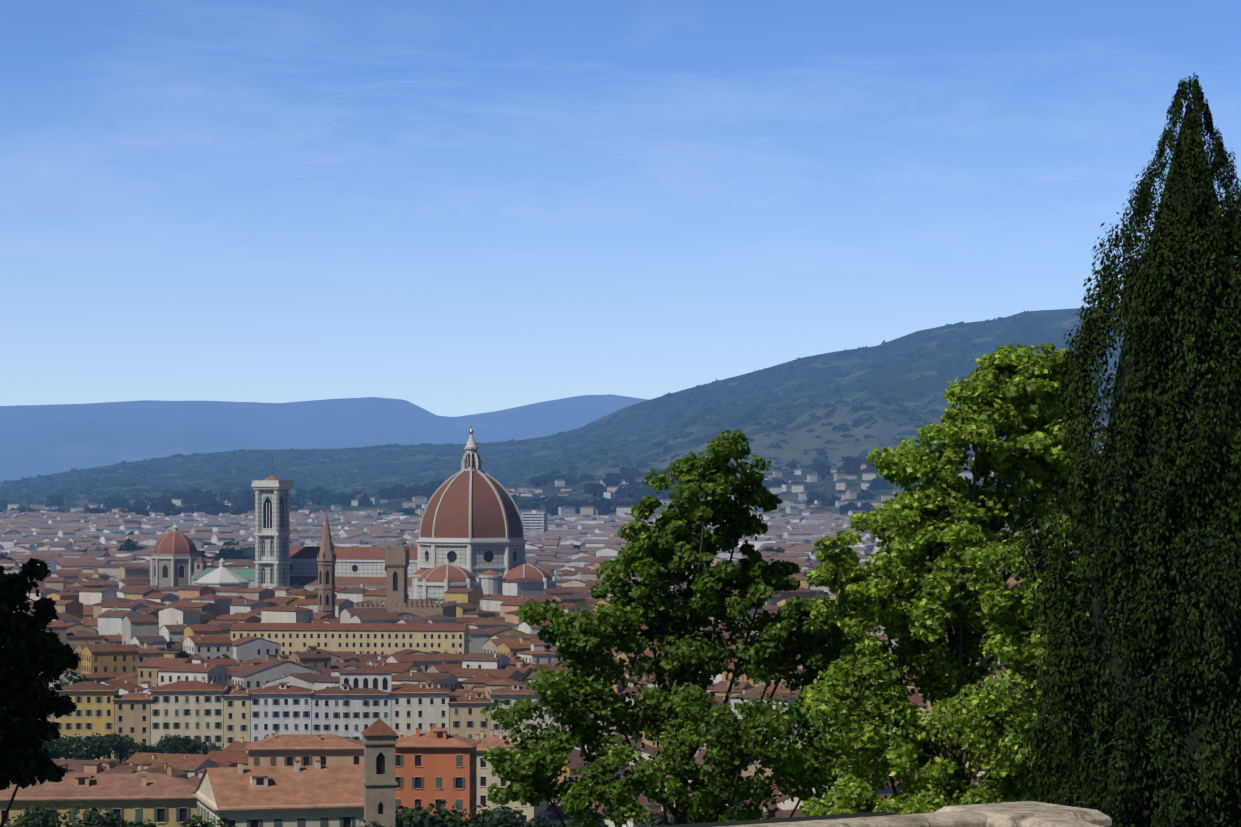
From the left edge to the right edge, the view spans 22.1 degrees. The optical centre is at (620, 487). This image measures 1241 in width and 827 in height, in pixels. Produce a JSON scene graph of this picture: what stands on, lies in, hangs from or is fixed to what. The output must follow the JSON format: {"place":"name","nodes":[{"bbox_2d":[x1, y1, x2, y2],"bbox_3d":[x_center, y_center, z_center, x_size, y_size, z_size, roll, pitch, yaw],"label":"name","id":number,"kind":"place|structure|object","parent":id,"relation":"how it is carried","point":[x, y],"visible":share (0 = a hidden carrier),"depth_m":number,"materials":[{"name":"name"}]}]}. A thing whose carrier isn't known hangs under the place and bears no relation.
{"place":"outdoors","nodes":[
{"label":"outdoors","id":0,"kind":"place"},
{"bbox_2d":[0,394,647,482],"bbox_3d":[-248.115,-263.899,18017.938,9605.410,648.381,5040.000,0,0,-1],"label":"ridge","id":1,"kind":"structure","parent":0,"point":[41,440],"depth_m":18419.72,"materials":[{"name":"blue"}]},
{"bbox_2d":[94,748,863,764],"bbox_3d":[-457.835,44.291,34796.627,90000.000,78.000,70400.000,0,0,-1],"label":"ground","id":2,"kind":"structure","parent":0,"point":[122,761],"depth_m":970.91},
{"bbox_2d":[0,558,81,826],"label":"tree","id":3,"kind":"object","parent":2,"relation":"on","point":[25,760],"depth_m":41.40,"materials":[{"name":"plant"}]},
{"bbox_2d":[6,732,777,826],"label":"trees","id":4,"kind":"object","parent":2,"relation":"on","point":[66,747],"depth_m":459.49,"materials":[{"name":"green plant"}]},
{"bbox_2d":[0,529,857,565],"bbox_3d":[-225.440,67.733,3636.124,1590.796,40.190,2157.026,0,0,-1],"label":"trees","id":5,"kind":"object","parent":2,"relation":"on","point":[129,545],"visible":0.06,"depth_m":2797.78,"materials":[{"name":"green plant"}]},
{"bbox_2d":[44,573,827,689],"bbox_3d":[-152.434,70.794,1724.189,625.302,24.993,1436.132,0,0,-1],"label":"city trees","id":6,"kind":"object","parent":2,"relation":"on","point":[183,654],"depth_m":1049.18,"materials":[{"name":"green plant"}]},
{"bbox_2d":[0,425,1103,826],"bbox_3d":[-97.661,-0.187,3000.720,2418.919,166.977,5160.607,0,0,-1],"label":"city","id":7,"kind":"object","parent":2,"relation":"on","point":[370,667],"visible":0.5,"depth_m":1289.69,"materials":[{"name":"paint"}]},
{"bbox_2d":[481,428,912,826],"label":"tree","id":8,"kind":"object","parent":2,"relation":"on","point":[663,550],"depth_m":59.34,"materials":[{"name":"green plant"}]},
{"bbox_2d":[795,342,1102,816],"bbox_3d":[5.453,6.293,49.785,5.329,17.111,3.528,0,0,-1],"label":"tree","id":9,"kind":"object","parent":2,"relation":"on","point":[1028,390],"depth_m":49.40,"materials":[{"name":"green plant"}]},
{"bbox_2d":[1016,72,1240,826],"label":"cypress","id":10,"kind":"object","parent":2,"relation":"on","point":[1066,676],"depth_m":28.95,"materials":[{"name":"green plant"}]},
{"bbox_2d":[1,457,1100,518],"bbox_3d":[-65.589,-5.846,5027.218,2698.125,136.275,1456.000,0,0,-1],"label":"houses","id":11,"kind":"structure","parent":0,"point":[827,483],"depth_m":5137.04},
{"bbox_2d":[0,445,1097,516],"bbox_3d":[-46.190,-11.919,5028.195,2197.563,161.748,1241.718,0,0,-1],"label":"hill trees","id":12,"kind":"object","parent":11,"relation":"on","point":[164,504],"materials":[{"name":"green plant"}]},
{"bbox_2d":[0,306,1126,506],"bbox_3d":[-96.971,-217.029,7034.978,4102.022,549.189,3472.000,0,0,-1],"label":"ridge","id":13,"kind":"structure","parent":0,"point":[798,438],"depth_m":7504.53,"materials":[{"name":"green plant"}]},
{"bbox_2d":[0,308,1126,506],"bbox_3d":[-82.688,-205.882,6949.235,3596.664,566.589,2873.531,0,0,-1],"label":"forest","id":14,"kind":"object","parent":13,"relation":"on","point":[753,414],"materials":[{"name":"green plant"}]},
{"bbox_2d":[0,0,1240,416],"label":"sky","id":15,"kind":"structure","parent":0,"point":[449,208],"materials":[{"name":"blue"}]},
{"label":"terrace","id":16,"kind":"structure","parent":0,"visible":0},
{"bbox_2d":[647,812,901,826],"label":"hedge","id":17,"kind":"object","parent":16,"relation":"on","point":[788,819],"visible":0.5,"depth_m":24.22,"materials":[{"name":"green plant"}]},
{"bbox_2d":[718,801,1111,826],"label":"stone wall","id":18,"kind":"structure","parent":16,"relation":"on","point":[1024,814],"depth_m":22.87,"materials":[{"name":"stone"}]}
]}

